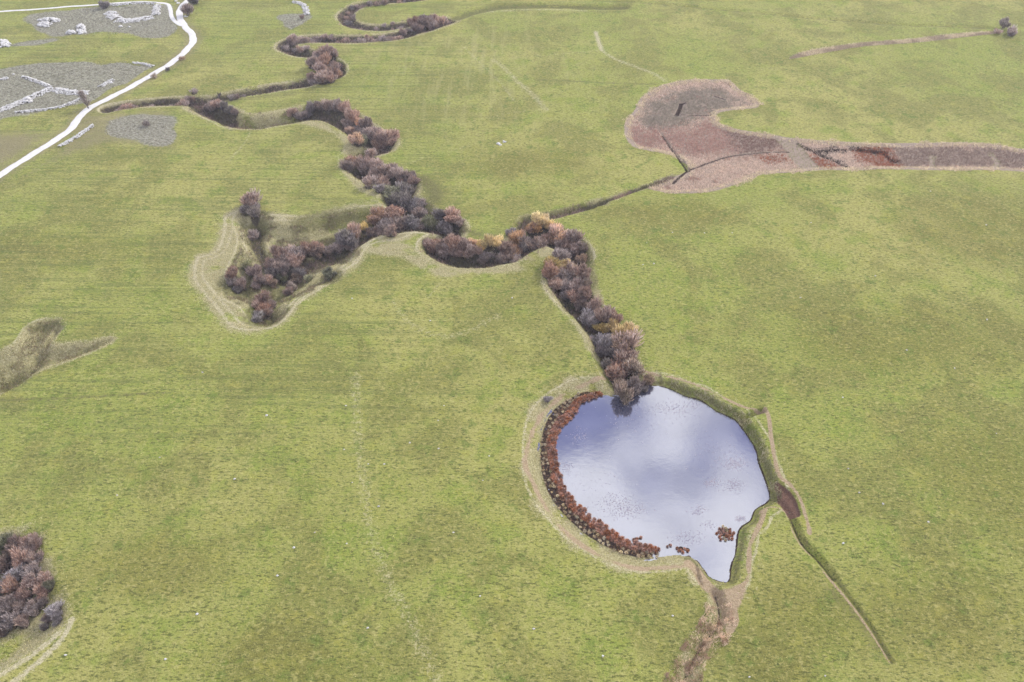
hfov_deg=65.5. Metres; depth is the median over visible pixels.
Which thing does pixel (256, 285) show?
leafless bush
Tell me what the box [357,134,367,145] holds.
leafless bush
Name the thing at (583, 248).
leafless bush
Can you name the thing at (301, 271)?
leafless bush
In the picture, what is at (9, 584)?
leafless bush
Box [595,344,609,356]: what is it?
leafless bush
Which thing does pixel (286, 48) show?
leafless bush
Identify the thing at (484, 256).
leafless bush
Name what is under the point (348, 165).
leafless bush
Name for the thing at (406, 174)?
leafless bush
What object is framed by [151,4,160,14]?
stone wall
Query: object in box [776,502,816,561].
ditch scrub
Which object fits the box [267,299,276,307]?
leafless bush
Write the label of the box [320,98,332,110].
leafless bush
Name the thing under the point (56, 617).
leafless bush
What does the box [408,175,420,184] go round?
leafless bush
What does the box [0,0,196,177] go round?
gravel road
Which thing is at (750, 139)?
marsh reeds
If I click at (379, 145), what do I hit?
leafless bush
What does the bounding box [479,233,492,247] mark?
leafless bush
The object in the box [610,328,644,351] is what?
leafless bush
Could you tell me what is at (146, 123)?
leafless bush
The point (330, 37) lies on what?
leafless bush
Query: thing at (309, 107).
leafless bush
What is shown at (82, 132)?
stone wall
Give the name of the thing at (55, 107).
stone wall
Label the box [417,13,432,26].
leafless bush
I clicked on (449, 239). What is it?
leafless bush
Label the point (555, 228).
leafless bush
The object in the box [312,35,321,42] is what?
leafless bush
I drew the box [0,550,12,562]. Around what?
leafless bush
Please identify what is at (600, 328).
leafless bush
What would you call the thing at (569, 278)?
leafless bush
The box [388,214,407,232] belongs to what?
leafless bush
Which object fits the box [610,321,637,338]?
leafless bush
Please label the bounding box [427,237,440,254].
leafless bush
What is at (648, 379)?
leafless bush
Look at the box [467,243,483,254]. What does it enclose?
leafless bush
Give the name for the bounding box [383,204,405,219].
leafless bush
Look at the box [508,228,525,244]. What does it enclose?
leafless bush
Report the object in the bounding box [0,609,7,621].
leafless bush
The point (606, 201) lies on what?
stream scrub
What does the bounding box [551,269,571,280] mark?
leafless bush
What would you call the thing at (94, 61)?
heath scrub
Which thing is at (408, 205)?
leafless bush
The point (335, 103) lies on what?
leafless bush
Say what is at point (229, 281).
leafless bush
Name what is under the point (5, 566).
leafless bush
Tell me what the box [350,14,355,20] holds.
leafless bush
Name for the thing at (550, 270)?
leafless bush
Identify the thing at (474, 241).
leafless bush
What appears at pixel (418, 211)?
leafless bush
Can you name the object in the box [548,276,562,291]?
leafless bush
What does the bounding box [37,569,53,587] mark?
leafless bush
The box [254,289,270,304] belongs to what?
leafless bush
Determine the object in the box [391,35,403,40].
leafless bush
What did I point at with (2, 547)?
leafless bush
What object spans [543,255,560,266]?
leafless bush
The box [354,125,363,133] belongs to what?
leafless bush
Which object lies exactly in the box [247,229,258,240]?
leafless bush
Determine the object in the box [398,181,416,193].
leafless bush
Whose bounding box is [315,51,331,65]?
leafless bush
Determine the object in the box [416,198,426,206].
leafless bush
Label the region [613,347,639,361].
leafless bush
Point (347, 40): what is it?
leafless bush
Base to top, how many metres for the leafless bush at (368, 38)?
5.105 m
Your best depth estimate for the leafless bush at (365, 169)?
237.30 m
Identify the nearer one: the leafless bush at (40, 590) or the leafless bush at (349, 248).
the leafless bush at (40, 590)
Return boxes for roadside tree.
[76,88,90,107]
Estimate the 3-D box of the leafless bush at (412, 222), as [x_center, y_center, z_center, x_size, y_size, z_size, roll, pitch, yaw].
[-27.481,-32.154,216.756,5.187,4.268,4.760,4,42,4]
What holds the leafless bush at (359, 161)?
on the meadow ground at (576, 74)
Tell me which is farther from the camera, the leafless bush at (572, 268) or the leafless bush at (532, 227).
the leafless bush at (532, 227)
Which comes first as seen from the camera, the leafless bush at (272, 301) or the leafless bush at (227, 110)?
the leafless bush at (272, 301)
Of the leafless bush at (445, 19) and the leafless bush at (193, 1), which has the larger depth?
the leafless bush at (193, 1)
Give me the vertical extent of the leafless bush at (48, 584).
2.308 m
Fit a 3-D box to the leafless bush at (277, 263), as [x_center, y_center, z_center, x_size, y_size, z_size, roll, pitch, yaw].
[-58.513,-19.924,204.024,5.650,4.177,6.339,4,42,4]
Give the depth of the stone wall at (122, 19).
322.61 m
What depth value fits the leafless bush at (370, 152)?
238.94 m
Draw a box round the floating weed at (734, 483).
[560,396,751,545]
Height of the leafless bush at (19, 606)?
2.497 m
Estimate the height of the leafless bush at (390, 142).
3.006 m
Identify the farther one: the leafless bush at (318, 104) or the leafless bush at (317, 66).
the leafless bush at (317, 66)
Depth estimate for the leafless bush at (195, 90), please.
272.61 m
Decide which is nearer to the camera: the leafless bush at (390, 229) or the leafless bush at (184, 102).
the leafless bush at (390, 229)
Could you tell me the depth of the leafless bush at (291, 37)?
308.32 m
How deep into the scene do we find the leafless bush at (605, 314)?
183.82 m
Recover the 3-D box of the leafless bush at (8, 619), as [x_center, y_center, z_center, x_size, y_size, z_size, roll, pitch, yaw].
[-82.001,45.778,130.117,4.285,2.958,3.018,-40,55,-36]
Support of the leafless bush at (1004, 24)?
on the meadow ground at (576, 74)
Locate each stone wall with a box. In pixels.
[0,86,54,111]
[14,96,85,113]
[20,75,51,86]
[52,87,89,94]
[58,124,93,146]
[97,78,114,86]
[103,11,121,19]
[109,1,155,5]
[113,15,153,22]
[132,62,154,66]
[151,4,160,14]
[292,0,309,14]
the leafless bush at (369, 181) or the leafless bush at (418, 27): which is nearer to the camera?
the leafless bush at (369, 181)
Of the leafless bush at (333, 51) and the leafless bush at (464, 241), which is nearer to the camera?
the leafless bush at (464, 241)
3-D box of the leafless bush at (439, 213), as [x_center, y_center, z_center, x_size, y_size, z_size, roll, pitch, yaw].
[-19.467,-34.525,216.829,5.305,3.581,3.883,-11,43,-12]
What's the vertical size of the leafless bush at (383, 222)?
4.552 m
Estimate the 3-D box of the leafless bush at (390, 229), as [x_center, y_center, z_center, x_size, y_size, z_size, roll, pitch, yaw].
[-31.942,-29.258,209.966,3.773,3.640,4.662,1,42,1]
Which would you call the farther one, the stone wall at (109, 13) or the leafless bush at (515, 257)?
the stone wall at (109, 13)
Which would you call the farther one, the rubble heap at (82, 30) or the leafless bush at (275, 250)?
the rubble heap at (82, 30)
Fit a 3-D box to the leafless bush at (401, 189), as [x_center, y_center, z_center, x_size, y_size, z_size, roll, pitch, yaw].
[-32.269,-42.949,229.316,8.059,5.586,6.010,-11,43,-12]
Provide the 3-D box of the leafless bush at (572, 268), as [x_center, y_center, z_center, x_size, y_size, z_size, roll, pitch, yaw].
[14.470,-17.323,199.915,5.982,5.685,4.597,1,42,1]
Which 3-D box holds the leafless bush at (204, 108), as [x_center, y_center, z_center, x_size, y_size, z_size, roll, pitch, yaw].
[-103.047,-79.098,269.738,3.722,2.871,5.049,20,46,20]
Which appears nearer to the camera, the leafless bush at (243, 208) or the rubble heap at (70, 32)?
the leafless bush at (243, 208)
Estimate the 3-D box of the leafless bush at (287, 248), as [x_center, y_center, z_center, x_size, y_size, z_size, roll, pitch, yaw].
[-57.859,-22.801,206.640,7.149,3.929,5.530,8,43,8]
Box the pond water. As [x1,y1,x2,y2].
[537,386,768,581]
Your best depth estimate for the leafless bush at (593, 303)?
187.70 m
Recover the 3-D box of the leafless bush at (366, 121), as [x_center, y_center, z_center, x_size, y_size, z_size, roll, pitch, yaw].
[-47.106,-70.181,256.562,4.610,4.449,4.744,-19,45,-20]
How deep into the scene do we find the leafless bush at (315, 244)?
208.94 m
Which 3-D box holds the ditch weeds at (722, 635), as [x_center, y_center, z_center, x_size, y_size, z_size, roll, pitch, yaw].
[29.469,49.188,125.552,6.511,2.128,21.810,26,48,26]
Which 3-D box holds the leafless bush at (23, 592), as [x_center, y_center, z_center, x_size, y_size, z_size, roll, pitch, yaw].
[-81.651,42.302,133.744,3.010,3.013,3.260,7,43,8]
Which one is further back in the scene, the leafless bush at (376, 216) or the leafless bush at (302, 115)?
the leafless bush at (302, 115)
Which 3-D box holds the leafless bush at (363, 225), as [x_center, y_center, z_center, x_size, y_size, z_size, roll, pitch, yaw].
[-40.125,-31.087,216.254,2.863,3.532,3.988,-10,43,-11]
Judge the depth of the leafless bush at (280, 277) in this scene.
202.60 m
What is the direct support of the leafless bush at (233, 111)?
on the meadow ground at (576, 74)
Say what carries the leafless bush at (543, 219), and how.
on the meadow ground at (576, 74)
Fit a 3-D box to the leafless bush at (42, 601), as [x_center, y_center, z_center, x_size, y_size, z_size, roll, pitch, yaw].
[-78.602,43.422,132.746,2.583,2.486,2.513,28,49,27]
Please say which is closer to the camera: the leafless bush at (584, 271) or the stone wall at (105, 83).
the leafless bush at (584, 271)
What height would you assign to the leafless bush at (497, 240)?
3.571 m
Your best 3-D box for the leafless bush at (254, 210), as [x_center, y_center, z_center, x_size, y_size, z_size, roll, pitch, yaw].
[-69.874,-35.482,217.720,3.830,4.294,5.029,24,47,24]
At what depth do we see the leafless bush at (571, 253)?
206.75 m
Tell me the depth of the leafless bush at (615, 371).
172.22 m
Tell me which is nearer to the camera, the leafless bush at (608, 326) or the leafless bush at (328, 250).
the leafless bush at (608, 326)
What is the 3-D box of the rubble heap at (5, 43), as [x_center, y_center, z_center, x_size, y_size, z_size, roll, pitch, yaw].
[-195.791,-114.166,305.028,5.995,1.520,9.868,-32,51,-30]
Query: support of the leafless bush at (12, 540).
on the meadow ground at (576, 74)
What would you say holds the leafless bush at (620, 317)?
on the meadow ground at (576, 74)
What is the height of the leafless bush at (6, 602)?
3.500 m
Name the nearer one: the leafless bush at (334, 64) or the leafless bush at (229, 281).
the leafless bush at (229, 281)
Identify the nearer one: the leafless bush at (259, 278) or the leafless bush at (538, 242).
the leafless bush at (259, 278)
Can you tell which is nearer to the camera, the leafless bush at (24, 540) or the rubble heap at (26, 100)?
the leafless bush at (24, 540)
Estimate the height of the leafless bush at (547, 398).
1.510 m
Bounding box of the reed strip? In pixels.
[790,30,997,58]
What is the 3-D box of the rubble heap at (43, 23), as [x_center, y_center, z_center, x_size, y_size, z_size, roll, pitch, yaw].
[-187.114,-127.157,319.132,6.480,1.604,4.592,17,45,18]
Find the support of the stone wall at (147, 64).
on the meadow ground at (576, 74)
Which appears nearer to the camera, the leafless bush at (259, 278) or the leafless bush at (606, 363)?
the leafless bush at (606, 363)
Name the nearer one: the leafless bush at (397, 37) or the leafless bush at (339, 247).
the leafless bush at (339, 247)
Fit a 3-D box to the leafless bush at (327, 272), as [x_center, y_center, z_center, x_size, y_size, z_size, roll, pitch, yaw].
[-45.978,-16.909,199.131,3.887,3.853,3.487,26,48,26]
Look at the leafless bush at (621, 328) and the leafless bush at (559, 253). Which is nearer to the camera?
the leafless bush at (621, 328)
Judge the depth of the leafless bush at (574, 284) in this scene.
193.35 m
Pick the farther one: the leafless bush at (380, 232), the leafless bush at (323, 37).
the leafless bush at (323, 37)
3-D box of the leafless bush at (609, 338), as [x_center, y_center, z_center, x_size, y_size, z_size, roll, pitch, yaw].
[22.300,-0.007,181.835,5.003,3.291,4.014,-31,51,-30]
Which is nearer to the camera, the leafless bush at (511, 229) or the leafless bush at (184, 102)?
the leafless bush at (511, 229)
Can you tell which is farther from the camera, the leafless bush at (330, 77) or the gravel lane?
the gravel lane
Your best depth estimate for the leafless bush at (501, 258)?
204.43 m
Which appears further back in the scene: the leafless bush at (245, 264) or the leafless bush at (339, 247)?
the leafless bush at (339, 247)
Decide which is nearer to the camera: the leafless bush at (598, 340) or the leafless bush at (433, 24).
the leafless bush at (598, 340)
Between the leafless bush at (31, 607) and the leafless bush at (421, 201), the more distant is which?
the leafless bush at (421, 201)
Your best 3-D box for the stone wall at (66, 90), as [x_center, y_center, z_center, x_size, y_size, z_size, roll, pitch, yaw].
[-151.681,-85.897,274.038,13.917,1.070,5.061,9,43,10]
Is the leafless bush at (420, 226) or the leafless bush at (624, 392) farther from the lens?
the leafless bush at (420, 226)
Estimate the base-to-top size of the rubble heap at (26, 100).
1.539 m
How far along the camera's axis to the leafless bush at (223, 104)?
265.13 m
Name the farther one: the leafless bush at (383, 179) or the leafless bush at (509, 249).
the leafless bush at (383, 179)
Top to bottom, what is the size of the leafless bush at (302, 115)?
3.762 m
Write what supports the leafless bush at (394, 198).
on the meadow ground at (576, 74)
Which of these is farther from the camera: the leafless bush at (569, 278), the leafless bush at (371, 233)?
the leafless bush at (371, 233)
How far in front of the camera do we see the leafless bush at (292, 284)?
198.81 m
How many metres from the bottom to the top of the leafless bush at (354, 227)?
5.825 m
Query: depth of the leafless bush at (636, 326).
179.66 m
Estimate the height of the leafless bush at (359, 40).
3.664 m
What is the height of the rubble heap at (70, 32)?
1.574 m
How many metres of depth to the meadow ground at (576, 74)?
179.16 m
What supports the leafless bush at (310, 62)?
on the meadow ground at (576, 74)
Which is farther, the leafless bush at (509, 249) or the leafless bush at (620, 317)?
the leafless bush at (509, 249)
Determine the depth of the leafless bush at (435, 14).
322.51 m
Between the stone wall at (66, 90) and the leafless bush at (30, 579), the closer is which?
the leafless bush at (30, 579)
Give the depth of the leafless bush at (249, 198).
218.87 m
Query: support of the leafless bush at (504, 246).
on the meadow ground at (576, 74)
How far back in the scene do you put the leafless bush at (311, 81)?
281.40 m
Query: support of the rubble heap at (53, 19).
on the meadow ground at (576, 74)
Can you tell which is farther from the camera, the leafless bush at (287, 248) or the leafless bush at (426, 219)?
the leafless bush at (426, 219)
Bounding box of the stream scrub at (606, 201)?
[102,0,673,394]
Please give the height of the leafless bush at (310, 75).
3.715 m
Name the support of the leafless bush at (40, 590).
on the meadow ground at (576, 74)
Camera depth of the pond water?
153.37 m
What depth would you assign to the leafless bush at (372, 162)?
236.36 m
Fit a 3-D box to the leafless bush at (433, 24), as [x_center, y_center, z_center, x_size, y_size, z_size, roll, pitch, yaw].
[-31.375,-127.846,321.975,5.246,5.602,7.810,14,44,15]
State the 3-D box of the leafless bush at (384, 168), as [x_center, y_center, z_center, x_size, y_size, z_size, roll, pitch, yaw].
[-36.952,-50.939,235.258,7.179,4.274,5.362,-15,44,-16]
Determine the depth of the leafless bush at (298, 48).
301.42 m
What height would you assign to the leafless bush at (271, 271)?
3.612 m
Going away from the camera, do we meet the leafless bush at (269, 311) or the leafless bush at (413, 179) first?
the leafless bush at (269, 311)
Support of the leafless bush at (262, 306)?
on the meadow ground at (576, 74)
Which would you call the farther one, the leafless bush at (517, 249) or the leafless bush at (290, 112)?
the leafless bush at (290, 112)
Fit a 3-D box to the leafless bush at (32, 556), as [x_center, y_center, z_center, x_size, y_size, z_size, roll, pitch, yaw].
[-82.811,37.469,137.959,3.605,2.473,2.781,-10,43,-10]
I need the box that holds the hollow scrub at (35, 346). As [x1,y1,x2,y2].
[0,319,98,393]
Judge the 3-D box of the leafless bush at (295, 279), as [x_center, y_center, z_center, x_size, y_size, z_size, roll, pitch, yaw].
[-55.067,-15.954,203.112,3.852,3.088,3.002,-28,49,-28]
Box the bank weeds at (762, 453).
[670,378,781,500]
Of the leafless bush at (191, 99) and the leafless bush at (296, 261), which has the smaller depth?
the leafless bush at (296, 261)
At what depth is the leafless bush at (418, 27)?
317.95 m
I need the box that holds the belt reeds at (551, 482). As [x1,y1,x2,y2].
[539,389,651,558]
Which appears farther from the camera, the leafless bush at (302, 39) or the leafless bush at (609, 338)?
the leafless bush at (302, 39)
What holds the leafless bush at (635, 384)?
on the meadow ground at (576, 74)
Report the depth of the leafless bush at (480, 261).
205.13 m
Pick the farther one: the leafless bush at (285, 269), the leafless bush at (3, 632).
the leafless bush at (285, 269)
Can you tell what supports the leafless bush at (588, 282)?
on the meadow ground at (576, 74)
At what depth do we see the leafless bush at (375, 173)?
234.38 m
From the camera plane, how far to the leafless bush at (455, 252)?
204.42 m
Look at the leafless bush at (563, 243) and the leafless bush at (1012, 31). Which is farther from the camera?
the leafless bush at (1012, 31)
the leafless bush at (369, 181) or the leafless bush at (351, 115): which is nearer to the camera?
the leafless bush at (369, 181)
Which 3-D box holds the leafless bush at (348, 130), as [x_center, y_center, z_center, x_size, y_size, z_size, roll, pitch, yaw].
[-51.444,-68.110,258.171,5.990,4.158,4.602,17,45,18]
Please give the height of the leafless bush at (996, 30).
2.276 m
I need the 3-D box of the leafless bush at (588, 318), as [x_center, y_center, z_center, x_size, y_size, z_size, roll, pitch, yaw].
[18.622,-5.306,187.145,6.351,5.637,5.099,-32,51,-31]
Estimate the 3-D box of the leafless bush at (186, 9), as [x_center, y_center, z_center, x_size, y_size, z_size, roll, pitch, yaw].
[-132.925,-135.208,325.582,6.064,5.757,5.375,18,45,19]
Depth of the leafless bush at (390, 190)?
226.62 m
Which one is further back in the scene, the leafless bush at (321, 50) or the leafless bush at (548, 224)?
the leafless bush at (321, 50)
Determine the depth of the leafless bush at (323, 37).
310.32 m
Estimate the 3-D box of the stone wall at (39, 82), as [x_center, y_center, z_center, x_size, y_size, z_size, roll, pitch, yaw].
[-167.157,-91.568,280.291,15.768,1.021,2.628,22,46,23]
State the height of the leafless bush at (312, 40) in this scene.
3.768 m
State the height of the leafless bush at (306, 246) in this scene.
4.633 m
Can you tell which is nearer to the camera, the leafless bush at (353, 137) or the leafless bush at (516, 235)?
the leafless bush at (516, 235)
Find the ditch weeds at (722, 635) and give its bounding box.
[663,602,735,681]
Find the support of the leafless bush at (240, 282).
on the meadow ground at (576, 74)
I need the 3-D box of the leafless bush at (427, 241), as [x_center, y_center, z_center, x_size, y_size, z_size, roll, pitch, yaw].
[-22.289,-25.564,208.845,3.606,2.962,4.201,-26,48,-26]
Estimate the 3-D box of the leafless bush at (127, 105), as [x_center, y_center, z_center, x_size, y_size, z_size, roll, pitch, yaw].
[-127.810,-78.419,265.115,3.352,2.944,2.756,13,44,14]
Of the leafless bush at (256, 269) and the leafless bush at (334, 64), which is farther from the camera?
the leafless bush at (334, 64)
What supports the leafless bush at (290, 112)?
on the meadow ground at (576, 74)
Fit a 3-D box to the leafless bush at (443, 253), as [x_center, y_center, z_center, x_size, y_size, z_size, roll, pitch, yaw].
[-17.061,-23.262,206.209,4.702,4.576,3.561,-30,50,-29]
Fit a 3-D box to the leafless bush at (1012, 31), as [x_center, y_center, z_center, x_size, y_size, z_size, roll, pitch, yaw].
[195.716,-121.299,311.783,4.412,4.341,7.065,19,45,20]
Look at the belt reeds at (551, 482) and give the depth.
150.55 m
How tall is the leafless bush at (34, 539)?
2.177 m
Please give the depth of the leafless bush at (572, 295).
191.82 m
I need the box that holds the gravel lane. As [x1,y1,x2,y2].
[0,1,181,25]
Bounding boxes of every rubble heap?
[0,39,10,47]
[22,97,32,102]
[37,17,60,22]
[37,21,52,26]
[65,30,76,33]
[76,23,86,33]
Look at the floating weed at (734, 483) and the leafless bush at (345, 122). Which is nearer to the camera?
the floating weed at (734, 483)
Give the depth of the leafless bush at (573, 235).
207.54 m
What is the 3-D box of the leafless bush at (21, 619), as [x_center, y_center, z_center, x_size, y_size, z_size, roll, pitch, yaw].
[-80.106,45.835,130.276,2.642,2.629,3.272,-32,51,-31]
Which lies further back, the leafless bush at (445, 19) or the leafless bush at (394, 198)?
the leafless bush at (445, 19)
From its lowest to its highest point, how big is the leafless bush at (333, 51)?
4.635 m
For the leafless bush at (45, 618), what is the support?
on the meadow ground at (576, 74)
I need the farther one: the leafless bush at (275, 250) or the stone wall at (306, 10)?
the stone wall at (306, 10)
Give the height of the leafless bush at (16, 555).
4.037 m
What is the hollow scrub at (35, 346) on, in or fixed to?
on the meadow ground at (576, 74)
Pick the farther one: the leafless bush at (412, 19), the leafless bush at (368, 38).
the leafless bush at (412, 19)
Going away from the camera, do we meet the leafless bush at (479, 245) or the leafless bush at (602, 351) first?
the leafless bush at (602, 351)
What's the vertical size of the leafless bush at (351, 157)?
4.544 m
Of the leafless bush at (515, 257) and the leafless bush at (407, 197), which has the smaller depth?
the leafless bush at (515, 257)
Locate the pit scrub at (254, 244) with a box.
[224,211,374,325]
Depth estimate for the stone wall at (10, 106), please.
268.90 m
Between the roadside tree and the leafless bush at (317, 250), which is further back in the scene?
the roadside tree
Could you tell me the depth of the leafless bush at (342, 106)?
262.66 m
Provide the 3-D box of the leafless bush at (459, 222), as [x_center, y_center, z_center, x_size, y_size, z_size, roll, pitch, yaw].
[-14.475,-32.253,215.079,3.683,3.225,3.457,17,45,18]
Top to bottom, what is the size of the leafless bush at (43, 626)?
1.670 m
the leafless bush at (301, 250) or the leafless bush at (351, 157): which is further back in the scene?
the leafless bush at (351, 157)
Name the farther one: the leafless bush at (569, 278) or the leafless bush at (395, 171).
the leafless bush at (395, 171)
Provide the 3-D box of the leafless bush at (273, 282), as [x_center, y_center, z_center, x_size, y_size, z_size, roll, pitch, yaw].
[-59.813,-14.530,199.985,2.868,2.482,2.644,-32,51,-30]
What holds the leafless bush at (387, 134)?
on the meadow ground at (576, 74)
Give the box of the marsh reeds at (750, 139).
[624,78,1023,193]
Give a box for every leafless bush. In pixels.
[0,531,13,545]
[0,544,6,554]
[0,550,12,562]
[0,557,11,572]
[0,574,19,594]
[0,593,15,613]
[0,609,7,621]
[0,610,19,630]
[0,626,7,636]
[1,562,24,580]
[4,534,23,551]
[8,545,27,567]
[11,597,28,613]
[12,612,29,627]
[13,582,31,600]
[15,533,31,548]
[17,543,34,552]
[18,560,40,579]
[21,571,40,589]
[23,549,43,562]
[23,599,39,615]
[27,531,42,549]
[32,581,49,599]
[33,595,48,608]
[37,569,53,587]
[38,622,48,630]
[40,613,51,622]
[41,579,54,589]
[43,599,64,615]
[50,610,62,627]
[97,0,109,8]
[118,104,128,109]
[124,102,132,107]
[141,119,149,126]
[179,3,194,15]
[180,99,189,105]
[184,95,195,103]
[187,0,198,3]
[188,88,197,92]
[201,102,209,111]
[205,101,216,110]
[209,99,220,108]
[219,101,227,111]
[224,105,232,114]
[224,265,238,278]
[225,276,236,285]
[230,107,238,115]
[231,286,242,293]
[232,276,246,288]
[238,203,249,212]
[239,187,262,206]
[240,259,251,268]
[245,263,262,275]
[247,202,261,216]
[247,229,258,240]
[251,282,260,288]
[251,298,261,308]
[251,309,265,322]
[252,273,265,283]
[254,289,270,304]
[255,301,272,311]
[261,257,280,267]
[262,274,273,284]
[263,307,273,317]
[264,264,276,276]
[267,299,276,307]
[268,243,288,258]
[269,278,278,288]
[271,253,291,270]
[275,273,287,282]
[276,261,289,275]
[281,286,293,295]
[282,244,298,257]
[283,44,291,51]
[285,251,305,267]
[286,34,297,42]
[286,108,299,116]
[286,280,297,290]
[289,246,305,257]
[290,273,301,283]
[291,267,306,275]
[293,109,311,119]
[296,45,303,53]
[298,35,309,43]
[299,240,313,254]
[302,44,309,50]
[303,274,312,281]
[304,55,317,67]
[305,99,315,111]
[306,71,314,80]
[308,38,316,42]
[308,79,321,85]
[308,243,324,257]
[310,240,324,248]
[311,101,323,110]
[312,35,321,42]
[312,60,327,70]
[313,69,328,82]
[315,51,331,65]
[316,42,329,55]
[320,33,327,41]
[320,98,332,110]
[321,66,338,75]
[321,266,336,279]
[322,245,336,254]
[326,71,337,81]
[327,33,336,40]
[327,46,338,57]
[328,59,341,68]
[329,241,344,253]
[330,97,341,111]
[333,227,359,246]
[336,99,350,112]
[337,159,355,171]
[340,119,353,126]
[341,37,349,42]
[343,107,359,122]
[344,125,355,134]
[344,241,358,251]
[345,155,356,160]
[346,131,364,144]
[347,221,361,239]
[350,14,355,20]
[351,154,367,174]
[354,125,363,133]
[357,37,365,42]
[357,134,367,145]
[358,116,372,127]
[358,164,371,174]
[359,220,369,230]
[360,126,375,138]
[362,175,378,186]
[364,35,372,41]
[364,148,378,158]
[364,157,382,170]
[365,227,376,237]
[366,126,383,142]
[366,205,385,226]
[368,168,381,183]
[370,137,387,151]
[372,183,385,192]
[373,225,384,236]
[374,128,399,140]
[375,162,397,174]
[376,172,391,185]
[376,217,392,229]
[378,35,387,41]
[381,184,400,198]
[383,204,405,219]
[383,223,397,235]
[384,190,406,207]
[386,137,396,145]
[387,166,403,179]
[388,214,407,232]
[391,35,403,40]
[393,181,411,194]
[396,176,407,183]
[398,28,406,35]
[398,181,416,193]
[398,192,411,205]
[399,196,424,211]
[401,170,415,181]
[403,214,420,229]
[406,15,418,26]
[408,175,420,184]
[410,22,424,32]
[410,205,428,218]
[414,218,425,230]
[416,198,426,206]
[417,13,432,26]
[421,215,437,228]
[423,237,433,247]
[426,16,438,29]
[427,219,439,230]
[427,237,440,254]
[431,12,442,24]
[431,207,445,219]
[433,239,448,251]
[435,220,453,235]
[436,15,449,27]
[438,243,450,258]
[443,206,460,222]
[444,233,461,249]
[447,244,464,257]
[453,216,465,226]
[453,235,471,249]
[460,245,475,257]
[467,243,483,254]
[468,237,477,244]
[475,239,485,249]
[476,258,486,264]
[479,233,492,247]
[479,251,496,261]
[491,234,503,247]
[494,252,511,264]
[496,239,512,251]
[499,244,514,260]
[504,227,517,234]
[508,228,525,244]
[509,252,521,262]
[510,243,522,254]
[518,234,533,252]
[524,221,542,234]
[526,236,547,251]
[531,210,549,226]
[536,232,553,244]
[541,260,559,278]
[543,219,554,229]
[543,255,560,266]
[543,396,553,401]
[547,221,566,239]
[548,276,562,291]
[551,247,571,259]
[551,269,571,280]
[554,233,573,249]
[558,260,579,277]
[558,278,571,298]
[561,258,573,267]
[561,273,572,282]
[564,288,583,305]
[565,247,575,258]
[566,228,585,242]
[567,275,582,290]
[570,240,581,255]
[573,298,586,311]
[575,253,588,263]
[575,262,591,278]
[576,285,591,300]
[577,306,598,327]
[578,241,588,252]
[580,278,592,286]
[585,295,603,313]
[589,332,609,346]
[592,323,608,332]
[593,304,616,323]
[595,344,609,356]
[600,357,613,368]
[602,332,612,346]
[604,317,619,331]
[605,345,619,355]
[605,354,633,380]
[609,309,623,322]
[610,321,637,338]
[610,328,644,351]
[612,376,634,405]
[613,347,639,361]
[621,354,645,375]
[624,320,639,333]
[626,374,644,395]
[640,384,648,392]
[642,373,654,384]
[993,27,1003,33]
[999,17,1011,28]
[1007,24,1017,36]
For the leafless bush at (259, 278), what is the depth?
198.41 m
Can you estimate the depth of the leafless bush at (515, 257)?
205.30 m
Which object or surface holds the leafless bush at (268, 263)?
on the meadow ground at (576, 74)
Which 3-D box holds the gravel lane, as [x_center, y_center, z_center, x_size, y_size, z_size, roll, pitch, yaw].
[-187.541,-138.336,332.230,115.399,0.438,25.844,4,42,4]
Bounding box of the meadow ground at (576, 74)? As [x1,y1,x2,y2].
[0,0,1023,681]
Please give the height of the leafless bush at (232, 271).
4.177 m
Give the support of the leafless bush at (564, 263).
on the meadow ground at (576, 74)
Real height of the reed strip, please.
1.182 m
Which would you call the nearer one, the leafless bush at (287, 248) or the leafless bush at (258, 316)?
the leafless bush at (258, 316)
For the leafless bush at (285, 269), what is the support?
on the meadow ground at (576, 74)
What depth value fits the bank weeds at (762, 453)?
159.86 m
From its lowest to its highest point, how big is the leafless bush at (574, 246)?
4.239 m
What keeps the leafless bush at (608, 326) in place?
on the meadow ground at (576, 74)
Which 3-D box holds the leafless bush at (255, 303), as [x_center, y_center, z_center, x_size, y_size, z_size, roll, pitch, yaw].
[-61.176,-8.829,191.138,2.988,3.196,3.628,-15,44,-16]
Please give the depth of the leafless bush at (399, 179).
233.64 m
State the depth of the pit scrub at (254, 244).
206.04 m
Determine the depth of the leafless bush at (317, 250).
207.40 m
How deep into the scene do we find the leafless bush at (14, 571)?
136.09 m
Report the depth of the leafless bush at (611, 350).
178.65 m
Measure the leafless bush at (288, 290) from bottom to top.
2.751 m
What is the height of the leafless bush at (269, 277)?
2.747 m
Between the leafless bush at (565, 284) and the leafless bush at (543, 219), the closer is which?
the leafless bush at (565, 284)
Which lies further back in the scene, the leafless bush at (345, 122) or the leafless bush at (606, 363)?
the leafless bush at (345, 122)
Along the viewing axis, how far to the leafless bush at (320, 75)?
277.88 m
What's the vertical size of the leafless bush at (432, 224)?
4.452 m
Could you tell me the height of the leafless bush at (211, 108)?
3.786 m
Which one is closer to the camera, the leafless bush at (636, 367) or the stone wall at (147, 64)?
the leafless bush at (636, 367)
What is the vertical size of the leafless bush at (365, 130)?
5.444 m
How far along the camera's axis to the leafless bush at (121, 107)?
266.87 m
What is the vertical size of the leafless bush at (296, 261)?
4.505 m
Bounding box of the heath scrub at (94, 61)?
[0,4,306,143]
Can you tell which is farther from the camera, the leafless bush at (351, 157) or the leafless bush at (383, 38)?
the leafless bush at (383, 38)

